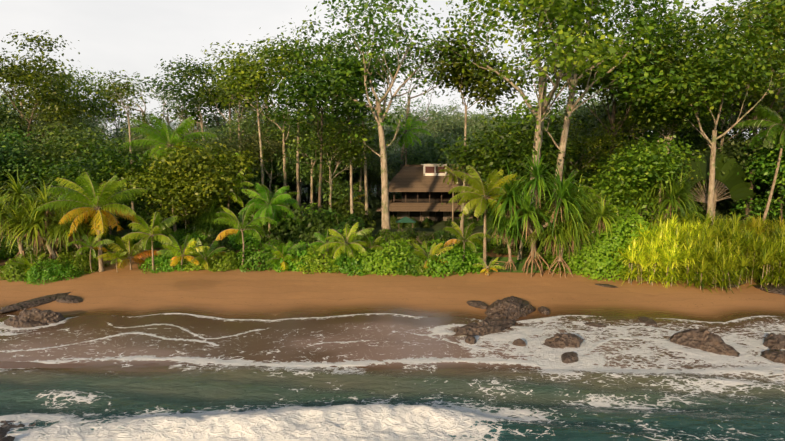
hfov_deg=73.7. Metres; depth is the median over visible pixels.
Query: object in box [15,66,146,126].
tree
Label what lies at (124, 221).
understory
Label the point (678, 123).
tall tree
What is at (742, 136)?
tree
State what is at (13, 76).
tree
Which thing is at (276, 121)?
tall tree
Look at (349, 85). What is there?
emergent tree
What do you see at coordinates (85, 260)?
sea grape shrub
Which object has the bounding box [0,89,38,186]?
tall tree
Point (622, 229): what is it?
beach almond shrub
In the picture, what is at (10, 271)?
sea grape shrub
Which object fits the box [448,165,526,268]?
young coconut palm
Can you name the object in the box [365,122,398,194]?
tall tree
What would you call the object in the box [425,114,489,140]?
tree
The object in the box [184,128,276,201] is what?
tree
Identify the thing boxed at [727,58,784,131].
tall tree
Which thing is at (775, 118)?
leaning coconut palm
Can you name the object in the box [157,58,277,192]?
tree
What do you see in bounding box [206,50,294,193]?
emergent tree
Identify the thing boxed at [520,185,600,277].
pandanus
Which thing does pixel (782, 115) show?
tall tree
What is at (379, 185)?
emergent tree
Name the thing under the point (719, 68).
tree
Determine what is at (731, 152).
tree
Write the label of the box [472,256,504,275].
coconut beach palm
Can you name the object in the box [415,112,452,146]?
tree
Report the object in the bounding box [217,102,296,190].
tall tree
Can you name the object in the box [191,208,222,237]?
understory
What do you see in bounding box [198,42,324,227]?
tree
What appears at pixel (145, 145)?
tree
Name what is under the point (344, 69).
tree
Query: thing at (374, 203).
understory
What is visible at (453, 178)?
coconut palm
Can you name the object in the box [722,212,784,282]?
tall grass
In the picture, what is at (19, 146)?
tree
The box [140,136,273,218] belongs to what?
tree
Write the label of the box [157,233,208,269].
palm
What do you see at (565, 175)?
tree
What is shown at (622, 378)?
sea water
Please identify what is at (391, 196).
understory
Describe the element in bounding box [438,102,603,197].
tree
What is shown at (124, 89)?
thin leaning tree
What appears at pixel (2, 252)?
shrub row
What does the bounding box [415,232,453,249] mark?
shrub row
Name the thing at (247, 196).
understory
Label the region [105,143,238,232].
tree
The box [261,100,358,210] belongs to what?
tall tree
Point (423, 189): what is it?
lodge house
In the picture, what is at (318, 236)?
small palm
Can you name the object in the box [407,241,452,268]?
small palm
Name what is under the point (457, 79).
tree
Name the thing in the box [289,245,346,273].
sea grape shrub
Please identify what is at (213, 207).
understory
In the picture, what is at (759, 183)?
tree
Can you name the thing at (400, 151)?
tree
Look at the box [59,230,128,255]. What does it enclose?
shrub row
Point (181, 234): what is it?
shrub row
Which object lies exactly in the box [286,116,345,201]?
tall tree
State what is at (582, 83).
tree
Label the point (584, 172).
tree
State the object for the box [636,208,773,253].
tall grass
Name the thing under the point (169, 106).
emergent tree
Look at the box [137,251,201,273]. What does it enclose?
sea grape shrub
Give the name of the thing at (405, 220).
gazebo hut
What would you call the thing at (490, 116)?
tree
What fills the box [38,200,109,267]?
pandanus
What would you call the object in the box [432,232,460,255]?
shrub row
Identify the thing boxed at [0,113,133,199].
tree
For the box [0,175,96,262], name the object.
pandanus
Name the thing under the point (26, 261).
small palm
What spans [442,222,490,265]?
small palm
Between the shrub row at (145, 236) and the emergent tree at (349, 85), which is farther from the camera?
the emergent tree at (349, 85)
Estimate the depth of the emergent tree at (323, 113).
95.69 m
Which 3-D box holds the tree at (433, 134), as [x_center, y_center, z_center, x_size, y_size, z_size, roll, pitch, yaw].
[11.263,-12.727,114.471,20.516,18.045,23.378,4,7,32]
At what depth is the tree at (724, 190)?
94.78 m
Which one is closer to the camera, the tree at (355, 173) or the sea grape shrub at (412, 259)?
the sea grape shrub at (412, 259)
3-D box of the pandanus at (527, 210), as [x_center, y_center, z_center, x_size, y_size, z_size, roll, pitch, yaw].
[14.425,-0.943,51.972,12.330,14.190,9.976,2,6,20]
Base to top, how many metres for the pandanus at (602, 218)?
10.544 m
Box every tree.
[0,29,105,188]
[0,54,47,124]
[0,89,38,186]
[0,91,37,125]
[0,102,27,140]
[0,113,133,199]
[0,123,54,189]
[0,124,81,200]
[0,152,43,204]
[1,104,36,137]
[1,105,94,194]
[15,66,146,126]
[23,100,95,190]
[30,129,163,234]
[44,127,103,148]
[54,123,149,190]
[73,117,140,142]
[80,97,136,141]
[82,70,157,135]
[82,115,111,134]
[84,68,172,231]
[96,84,151,129]
[104,123,199,206]
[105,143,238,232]
[109,111,160,134]
[121,83,208,135]
[129,54,241,141]
[134,66,196,196]
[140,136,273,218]
[141,126,207,147]
[149,87,211,139]
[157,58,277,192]
[159,116,210,132]
[170,114,210,135]
[171,68,251,139]
[180,132,221,198]
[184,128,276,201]
[195,107,253,140]
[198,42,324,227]
[199,167,256,225]
[203,34,299,188]
[203,124,254,160]
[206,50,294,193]
[216,76,289,138]
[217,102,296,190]
[224,123,302,201]
[226,14,365,209]
[226,68,304,204]
[235,127,310,198]
[242,109,294,143]
[246,133,310,197]
[250,61,406,210]
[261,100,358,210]
[266,0,513,238]
[270,112,329,207]
[275,135,377,205]
[281,101,370,197]
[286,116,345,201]
[289,26,420,219]
[289,116,377,208]
[289,177,322,204]
[291,50,406,219]
[300,39,348,204]
[308,152,374,203]
[315,35,400,205]
[316,106,412,206]
[317,51,413,190]
[343,149,398,196]
[350,30,431,198]
[361,122,395,199]
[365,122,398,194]
[369,101,416,125]
[371,150,399,193]
[382,79,452,143]
[385,104,441,147]
[387,111,424,138]
[387,148,414,182]
[388,127,473,169]
[388,137,423,180]
[389,0,672,252]
[396,125,471,163]
[399,53,452,197]
[404,27,548,233]
[413,103,467,139]
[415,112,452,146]
[420,99,497,140]
[420,121,573,234]
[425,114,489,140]
[428,120,464,139]
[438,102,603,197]
[455,0,709,252]
[456,108,496,141]
[458,109,515,134]
[471,118,520,138]
[485,115,583,168]
[504,26,597,259]
[509,107,604,154]
[516,0,710,222]
[516,105,602,159]
[528,153,587,212]
[544,114,640,189]
[549,93,658,201]
[564,154,598,181]
[567,133,709,226]
[568,149,613,188]
[570,79,670,151]
[572,97,645,137]
[573,86,681,134]
[574,125,684,197]
[590,1,784,211]
[591,74,718,220]
[602,141,698,224]
[603,0,784,224]
[645,119,777,214]
[651,124,762,191]
[654,145,716,221]
[657,66,782,202]
[659,0,784,222]
[672,48,784,222]
[680,79,784,182]
[703,81,784,198]
[707,170,756,194]
[721,117,784,221]
[726,0,784,54]
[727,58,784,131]
[737,141,769,192]
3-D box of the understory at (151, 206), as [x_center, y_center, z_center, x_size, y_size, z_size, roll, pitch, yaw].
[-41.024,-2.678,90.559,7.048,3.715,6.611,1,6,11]
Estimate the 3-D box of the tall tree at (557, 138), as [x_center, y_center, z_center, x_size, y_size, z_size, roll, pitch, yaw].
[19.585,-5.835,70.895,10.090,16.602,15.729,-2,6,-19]
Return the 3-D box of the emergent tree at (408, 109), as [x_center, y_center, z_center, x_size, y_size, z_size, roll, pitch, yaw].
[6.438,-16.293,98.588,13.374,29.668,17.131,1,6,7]
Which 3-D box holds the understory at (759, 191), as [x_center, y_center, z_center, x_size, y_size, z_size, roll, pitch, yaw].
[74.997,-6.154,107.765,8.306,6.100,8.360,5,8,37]
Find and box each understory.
[17,225,84,256]
[105,197,150,229]
[136,205,192,233]
[138,199,166,208]
[176,207,200,228]
[184,206,241,234]
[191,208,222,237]
[197,200,230,234]
[227,192,250,212]
[231,200,283,240]
[239,185,293,206]
[254,184,295,213]
[261,203,339,245]
[273,208,343,245]
[283,203,316,225]
[289,189,305,205]
[304,188,321,202]
[313,194,372,221]
[320,209,364,251]
[326,179,368,202]
[334,191,364,209]
[345,189,381,219]
[377,191,401,205]
[398,226,418,245]
[433,229,460,240]
[583,180,636,229]
[589,191,625,223]
[612,207,666,228]
[640,197,705,225]
[688,189,721,204]
[695,188,763,220]
[736,190,784,220]
[755,176,780,194]
[756,182,770,194]
[757,201,784,215]
[761,199,784,226]
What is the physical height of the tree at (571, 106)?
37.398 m
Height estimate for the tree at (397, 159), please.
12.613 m
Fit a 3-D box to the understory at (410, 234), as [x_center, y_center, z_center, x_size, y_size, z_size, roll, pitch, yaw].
[2.157,2.178,62.576,3.962,2.891,3.936,-1,6,-8]
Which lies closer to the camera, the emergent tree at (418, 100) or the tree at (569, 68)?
the tree at (569, 68)
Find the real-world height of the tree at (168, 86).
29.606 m
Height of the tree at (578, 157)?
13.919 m
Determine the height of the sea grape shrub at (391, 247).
3.987 m
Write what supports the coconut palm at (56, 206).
on the terrain ground at (438, 225)
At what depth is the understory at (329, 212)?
64.81 m
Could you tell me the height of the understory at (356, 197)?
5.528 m
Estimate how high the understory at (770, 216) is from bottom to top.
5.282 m
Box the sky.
[0,0,783,149]
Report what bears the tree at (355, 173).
on the terrain ground at (438, 225)
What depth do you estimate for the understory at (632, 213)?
72.67 m
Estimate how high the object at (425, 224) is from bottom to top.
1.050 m
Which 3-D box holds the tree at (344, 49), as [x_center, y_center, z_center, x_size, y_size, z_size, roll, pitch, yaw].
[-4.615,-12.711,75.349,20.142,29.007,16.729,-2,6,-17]
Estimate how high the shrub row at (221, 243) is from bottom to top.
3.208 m
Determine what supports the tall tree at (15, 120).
on the terrain ground at (438, 225)
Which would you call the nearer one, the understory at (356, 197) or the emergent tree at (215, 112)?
the understory at (356, 197)
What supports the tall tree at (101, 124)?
on the terrain ground at (438, 225)
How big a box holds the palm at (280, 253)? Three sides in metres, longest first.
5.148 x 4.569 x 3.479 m
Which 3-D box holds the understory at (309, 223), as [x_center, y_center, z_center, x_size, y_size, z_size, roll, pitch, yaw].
[-10.469,0.336,66.657,9.913,5.571,10.569,4,7,30]
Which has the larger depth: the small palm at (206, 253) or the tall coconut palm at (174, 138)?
the tall coconut palm at (174, 138)
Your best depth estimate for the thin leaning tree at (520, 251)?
57.41 m
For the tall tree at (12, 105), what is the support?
on the terrain ground at (438, 225)
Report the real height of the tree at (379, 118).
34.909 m
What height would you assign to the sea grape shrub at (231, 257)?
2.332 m
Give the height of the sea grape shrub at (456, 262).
3.786 m
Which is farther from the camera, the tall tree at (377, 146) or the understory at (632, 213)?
the tall tree at (377, 146)
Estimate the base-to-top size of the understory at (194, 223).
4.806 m
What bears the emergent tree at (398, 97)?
on the terrain ground at (438, 225)
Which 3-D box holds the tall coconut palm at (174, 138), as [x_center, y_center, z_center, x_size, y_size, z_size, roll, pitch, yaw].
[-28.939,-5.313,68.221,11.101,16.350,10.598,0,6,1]
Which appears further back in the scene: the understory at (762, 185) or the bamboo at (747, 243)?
the understory at (762, 185)
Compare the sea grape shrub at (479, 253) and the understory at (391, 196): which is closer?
the sea grape shrub at (479, 253)
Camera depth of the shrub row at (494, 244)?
62.43 m
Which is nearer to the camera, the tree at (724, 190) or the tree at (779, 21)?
the tree at (779, 21)
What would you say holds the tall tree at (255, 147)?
on the terrain ground at (438, 225)
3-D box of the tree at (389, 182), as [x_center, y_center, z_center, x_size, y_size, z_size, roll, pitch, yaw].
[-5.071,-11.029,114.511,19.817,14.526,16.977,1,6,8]
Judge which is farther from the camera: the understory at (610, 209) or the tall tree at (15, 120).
the tall tree at (15, 120)
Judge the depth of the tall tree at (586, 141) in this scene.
69.19 m
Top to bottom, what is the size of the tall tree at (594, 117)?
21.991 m
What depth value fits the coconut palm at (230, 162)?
71.80 m
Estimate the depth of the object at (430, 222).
79.19 m
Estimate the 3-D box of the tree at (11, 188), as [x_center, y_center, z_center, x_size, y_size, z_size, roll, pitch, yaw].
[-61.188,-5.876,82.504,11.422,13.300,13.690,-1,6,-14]
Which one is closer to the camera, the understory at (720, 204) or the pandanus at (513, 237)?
the pandanus at (513, 237)
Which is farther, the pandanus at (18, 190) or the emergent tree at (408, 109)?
the emergent tree at (408, 109)
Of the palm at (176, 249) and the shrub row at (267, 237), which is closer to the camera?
the palm at (176, 249)
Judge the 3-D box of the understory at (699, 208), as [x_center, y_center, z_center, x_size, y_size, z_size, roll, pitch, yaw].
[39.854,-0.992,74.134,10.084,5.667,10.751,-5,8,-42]
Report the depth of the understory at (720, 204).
81.57 m
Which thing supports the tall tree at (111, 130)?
on the terrain ground at (438, 225)
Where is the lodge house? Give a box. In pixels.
[376,164,487,221]
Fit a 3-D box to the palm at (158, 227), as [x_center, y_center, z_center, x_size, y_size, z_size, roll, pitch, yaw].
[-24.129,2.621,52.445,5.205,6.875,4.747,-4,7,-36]
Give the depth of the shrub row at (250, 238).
62.57 m
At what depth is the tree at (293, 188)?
98.24 m
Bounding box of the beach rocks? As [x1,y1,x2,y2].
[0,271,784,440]
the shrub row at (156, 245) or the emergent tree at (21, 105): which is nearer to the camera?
the shrub row at (156, 245)
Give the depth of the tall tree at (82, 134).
83.73 m
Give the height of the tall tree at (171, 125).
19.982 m
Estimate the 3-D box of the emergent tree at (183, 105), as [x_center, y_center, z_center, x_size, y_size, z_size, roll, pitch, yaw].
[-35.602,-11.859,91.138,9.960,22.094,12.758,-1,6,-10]
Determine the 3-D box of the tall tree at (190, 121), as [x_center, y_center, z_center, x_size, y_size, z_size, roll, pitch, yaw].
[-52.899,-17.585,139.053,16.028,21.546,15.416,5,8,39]
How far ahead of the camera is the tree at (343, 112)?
65.61 m
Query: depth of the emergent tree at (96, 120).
98.30 m
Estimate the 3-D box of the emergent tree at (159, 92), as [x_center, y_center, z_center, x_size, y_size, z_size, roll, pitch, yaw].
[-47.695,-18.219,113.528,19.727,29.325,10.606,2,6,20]
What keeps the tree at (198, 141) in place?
on the terrain ground at (438, 225)
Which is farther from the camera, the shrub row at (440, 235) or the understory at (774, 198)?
the understory at (774, 198)
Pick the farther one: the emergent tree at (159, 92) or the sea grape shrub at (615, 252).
the emergent tree at (159, 92)
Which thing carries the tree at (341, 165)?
on the terrain ground at (438, 225)
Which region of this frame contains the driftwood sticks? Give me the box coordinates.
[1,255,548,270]
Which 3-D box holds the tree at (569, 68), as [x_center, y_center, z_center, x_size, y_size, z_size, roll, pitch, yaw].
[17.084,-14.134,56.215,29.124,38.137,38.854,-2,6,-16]
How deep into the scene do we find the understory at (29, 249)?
59.09 m
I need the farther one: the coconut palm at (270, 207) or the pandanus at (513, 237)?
the coconut palm at (270, 207)
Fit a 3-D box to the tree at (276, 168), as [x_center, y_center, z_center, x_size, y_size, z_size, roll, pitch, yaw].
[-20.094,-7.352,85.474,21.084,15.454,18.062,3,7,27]
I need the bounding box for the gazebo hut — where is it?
[395,217,415,233]
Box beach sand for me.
[0,245,784,368]
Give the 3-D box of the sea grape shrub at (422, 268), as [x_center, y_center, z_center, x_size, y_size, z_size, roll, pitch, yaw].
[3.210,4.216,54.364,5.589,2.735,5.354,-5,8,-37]
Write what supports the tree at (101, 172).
on the terrain ground at (438, 225)
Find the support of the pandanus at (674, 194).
on the terrain ground at (438, 225)
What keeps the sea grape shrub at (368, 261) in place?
on the terrain ground at (438, 225)
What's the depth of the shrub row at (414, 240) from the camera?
60.60 m
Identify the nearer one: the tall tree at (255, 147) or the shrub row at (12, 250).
the shrub row at (12, 250)
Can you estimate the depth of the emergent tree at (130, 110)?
110.41 m
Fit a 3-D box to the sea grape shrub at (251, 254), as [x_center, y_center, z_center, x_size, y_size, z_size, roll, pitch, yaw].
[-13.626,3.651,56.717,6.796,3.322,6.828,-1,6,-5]
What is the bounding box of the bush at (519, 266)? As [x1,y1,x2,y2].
[449,257,541,272]
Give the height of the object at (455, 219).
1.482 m
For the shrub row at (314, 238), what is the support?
on the terrain ground at (438, 225)
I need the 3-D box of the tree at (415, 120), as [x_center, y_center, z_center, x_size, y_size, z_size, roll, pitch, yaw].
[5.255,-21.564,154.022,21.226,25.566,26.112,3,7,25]
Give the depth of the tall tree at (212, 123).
100.96 m
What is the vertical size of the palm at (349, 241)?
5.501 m
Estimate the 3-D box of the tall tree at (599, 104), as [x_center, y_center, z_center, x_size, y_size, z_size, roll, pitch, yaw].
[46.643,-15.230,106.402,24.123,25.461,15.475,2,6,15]
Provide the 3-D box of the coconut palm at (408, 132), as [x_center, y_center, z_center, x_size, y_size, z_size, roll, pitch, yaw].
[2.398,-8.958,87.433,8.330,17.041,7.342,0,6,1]
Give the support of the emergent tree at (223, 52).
on the terrain ground at (438, 225)
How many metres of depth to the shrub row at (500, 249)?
59.26 m
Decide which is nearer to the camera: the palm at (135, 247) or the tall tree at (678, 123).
the palm at (135, 247)
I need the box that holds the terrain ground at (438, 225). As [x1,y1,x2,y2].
[0,152,726,300]
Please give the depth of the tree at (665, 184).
68.25 m
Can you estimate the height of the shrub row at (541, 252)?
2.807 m
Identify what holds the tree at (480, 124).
on the terrain ground at (438, 225)
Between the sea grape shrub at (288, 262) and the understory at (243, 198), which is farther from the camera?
the understory at (243, 198)
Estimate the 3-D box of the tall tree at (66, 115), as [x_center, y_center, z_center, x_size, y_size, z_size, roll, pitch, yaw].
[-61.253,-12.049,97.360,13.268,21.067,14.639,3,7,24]
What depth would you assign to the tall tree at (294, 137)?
85.31 m
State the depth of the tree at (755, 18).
73.27 m
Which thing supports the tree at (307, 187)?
on the terrain ground at (438, 225)
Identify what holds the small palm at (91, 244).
on the terrain ground at (438, 225)
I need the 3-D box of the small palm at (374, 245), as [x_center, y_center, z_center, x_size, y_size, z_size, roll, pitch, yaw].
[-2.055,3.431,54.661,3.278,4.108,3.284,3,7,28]
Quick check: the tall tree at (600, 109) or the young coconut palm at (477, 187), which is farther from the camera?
the tall tree at (600, 109)
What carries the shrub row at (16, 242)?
on the terrain ground at (438, 225)
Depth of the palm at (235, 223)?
55.00 m
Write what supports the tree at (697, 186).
on the terrain ground at (438, 225)
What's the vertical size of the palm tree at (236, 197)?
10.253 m
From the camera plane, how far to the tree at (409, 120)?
162.53 m
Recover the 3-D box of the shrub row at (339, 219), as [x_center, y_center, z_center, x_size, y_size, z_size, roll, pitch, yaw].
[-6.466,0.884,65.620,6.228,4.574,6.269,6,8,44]
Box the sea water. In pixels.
[0,313,784,440]
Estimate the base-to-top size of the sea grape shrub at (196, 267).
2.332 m
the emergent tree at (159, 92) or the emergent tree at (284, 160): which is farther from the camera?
the emergent tree at (159, 92)
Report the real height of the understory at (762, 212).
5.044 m
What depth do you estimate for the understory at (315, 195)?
102.82 m
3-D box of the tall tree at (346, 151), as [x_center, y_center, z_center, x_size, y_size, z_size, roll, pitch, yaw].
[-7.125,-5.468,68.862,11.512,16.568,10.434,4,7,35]
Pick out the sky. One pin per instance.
(131, 36)
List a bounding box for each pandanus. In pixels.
[0,165,74,260]
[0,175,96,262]
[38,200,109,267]
[478,139,595,277]
[480,204,538,271]
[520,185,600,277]
[545,173,630,269]
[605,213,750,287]
[616,157,707,225]
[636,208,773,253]
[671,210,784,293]
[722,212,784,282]
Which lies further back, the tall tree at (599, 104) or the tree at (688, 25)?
the tall tree at (599, 104)
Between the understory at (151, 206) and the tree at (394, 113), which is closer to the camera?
the understory at (151, 206)
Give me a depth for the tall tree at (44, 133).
86.75 m
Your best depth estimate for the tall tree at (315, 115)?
117.95 m
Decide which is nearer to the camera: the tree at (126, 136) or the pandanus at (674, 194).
the pandanus at (674, 194)
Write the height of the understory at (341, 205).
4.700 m
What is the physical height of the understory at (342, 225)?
4.868 m
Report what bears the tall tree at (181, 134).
on the terrain ground at (438, 225)
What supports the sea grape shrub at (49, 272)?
on the terrain ground at (438, 225)
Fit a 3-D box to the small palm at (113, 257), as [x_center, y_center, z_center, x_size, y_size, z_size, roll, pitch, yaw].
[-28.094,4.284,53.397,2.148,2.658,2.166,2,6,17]
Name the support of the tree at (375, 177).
on the terrain ground at (438, 225)
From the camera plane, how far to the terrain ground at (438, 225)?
73.44 m
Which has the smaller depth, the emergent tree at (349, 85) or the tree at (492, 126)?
the emergent tree at (349, 85)
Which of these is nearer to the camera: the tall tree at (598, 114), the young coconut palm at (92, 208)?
the young coconut palm at (92, 208)
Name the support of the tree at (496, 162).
on the terrain ground at (438, 225)
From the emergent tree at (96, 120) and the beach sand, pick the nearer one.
the beach sand
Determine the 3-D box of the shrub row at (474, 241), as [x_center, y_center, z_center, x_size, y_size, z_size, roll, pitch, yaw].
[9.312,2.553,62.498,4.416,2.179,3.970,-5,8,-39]
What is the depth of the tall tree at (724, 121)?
82.89 m
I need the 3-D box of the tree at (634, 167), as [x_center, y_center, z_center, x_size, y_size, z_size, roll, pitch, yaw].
[29.304,-3.251,61.735,18.044,14.697,14.904,-5,8,-41]
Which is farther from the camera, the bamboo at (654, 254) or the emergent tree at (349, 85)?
the emergent tree at (349, 85)
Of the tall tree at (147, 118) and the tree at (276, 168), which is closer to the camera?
the tree at (276, 168)
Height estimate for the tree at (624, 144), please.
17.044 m
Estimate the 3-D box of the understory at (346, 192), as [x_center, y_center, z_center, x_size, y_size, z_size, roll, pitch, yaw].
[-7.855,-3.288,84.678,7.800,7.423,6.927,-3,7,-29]
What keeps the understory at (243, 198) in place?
on the terrain ground at (438, 225)
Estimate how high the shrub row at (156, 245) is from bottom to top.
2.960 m
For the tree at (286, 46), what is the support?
on the terrain ground at (438, 225)
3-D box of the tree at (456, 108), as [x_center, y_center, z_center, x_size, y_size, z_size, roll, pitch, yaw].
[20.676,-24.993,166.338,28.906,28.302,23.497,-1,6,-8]
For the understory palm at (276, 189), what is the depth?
67.00 m
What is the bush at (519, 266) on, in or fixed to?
on the beach sand
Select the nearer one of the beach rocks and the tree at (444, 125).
the beach rocks
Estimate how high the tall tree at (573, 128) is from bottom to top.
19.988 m
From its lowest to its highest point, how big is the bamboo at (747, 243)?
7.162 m
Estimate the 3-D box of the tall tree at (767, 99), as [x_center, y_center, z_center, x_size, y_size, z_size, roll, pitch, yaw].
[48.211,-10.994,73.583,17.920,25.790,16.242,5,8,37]
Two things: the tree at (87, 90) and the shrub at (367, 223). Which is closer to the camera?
the shrub at (367, 223)
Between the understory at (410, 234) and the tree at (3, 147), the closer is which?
the understory at (410, 234)
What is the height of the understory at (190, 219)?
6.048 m
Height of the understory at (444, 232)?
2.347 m
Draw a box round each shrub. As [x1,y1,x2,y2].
[0,251,57,281]
[19,258,83,284]
[47,251,108,276]
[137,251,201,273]
[178,251,221,271]
[200,250,246,271]
[236,239,283,271]
[270,240,323,272]
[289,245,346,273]
[324,203,375,230]
[325,245,375,275]
[342,249,392,275]
[348,238,419,275]
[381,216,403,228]
[388,245,432,276]
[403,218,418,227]
[406,250,447,276]
[408,234,488,277]
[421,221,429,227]
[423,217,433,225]
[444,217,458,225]
[446,245,488,272]
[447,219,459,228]
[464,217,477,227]
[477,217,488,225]
[540,242,614,274]
[545,200,658,282]
[600,234,657,275]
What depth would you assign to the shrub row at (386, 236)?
64.37 m
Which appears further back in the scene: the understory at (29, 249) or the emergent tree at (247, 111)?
the emergent tree at (247, 111)
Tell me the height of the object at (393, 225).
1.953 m
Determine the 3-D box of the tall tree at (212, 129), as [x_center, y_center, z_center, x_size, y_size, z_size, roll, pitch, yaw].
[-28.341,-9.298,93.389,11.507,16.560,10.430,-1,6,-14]
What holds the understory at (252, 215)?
on the terrain ground at (438, 225)
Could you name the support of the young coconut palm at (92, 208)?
on the terrain ground at (438, 225)
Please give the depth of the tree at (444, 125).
147.62 m
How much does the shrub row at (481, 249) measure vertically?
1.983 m
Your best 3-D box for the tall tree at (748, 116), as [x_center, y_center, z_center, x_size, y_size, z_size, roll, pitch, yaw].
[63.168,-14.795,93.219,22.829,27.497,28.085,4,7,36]
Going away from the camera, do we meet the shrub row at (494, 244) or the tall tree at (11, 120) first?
the shrub row at (494, 244)
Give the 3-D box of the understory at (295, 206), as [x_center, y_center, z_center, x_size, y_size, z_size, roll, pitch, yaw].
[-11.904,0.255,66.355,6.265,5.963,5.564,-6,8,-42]
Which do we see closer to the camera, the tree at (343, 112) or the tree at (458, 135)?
the tree at (343, 112)
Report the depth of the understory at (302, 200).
103.97 m
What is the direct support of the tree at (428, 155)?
on the terrain ground at (438, 225)
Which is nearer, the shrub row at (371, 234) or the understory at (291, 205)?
the shrub row at (371, 234)
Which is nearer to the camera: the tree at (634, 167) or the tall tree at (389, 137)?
the tree at (634, 167)
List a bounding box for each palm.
[11,253,50,271]
[15,191,84,246]
[39,172,147,271]
[66,230,112,272]
[97,233,161,269]
[104,251,127,271]
[116,115,216,233]
[121,211,177,271]
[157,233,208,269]
[185,237,227,269]
[210,151,249,204]
[212,202,275,264]
[238,182,297,236]
[255,184,299,219]
[260,240,306,270]
[309,229,340,265]
[317,222,373,259]
[358,235,382,252]
[384,114,430,164]
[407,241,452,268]
[439,165,466,220]
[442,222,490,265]
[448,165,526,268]
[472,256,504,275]
[673,153,753,217]
[737,105,784,220]
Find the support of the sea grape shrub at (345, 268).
on the terrain ground at (438, 225)
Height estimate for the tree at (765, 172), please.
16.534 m
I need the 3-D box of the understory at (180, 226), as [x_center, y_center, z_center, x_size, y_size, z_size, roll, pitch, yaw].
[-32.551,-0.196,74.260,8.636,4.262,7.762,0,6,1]
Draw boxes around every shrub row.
[0,231,40,256]
[0,245,11,260]
[3,243,35,257]
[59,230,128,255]
[118,226,180,250]
[124,228,167,248]
[165,227,193,245]
[181,228,218,247]
[195,224,248,251]
[225,229,265,249]
[259,223,294,244]
[291,219,330,246]
[327,211,366,234]
[343,227,373,243]
[372,228,404,242]
[387,233,414,245]
[388,236,423,249]
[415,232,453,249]
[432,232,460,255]
[460,233,491,252]
[465,236,490,252]
[489,232,519,249]
[493,235,546,256]
[537,236,552,255]
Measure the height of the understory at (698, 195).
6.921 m
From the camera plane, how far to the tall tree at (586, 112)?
82.34 m
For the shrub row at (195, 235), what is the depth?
62.77 m
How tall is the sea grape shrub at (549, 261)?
3.693 m
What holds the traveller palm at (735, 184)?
on the terrain ground at (438, 225)
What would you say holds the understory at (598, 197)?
on the terrain ground at (438, 225)

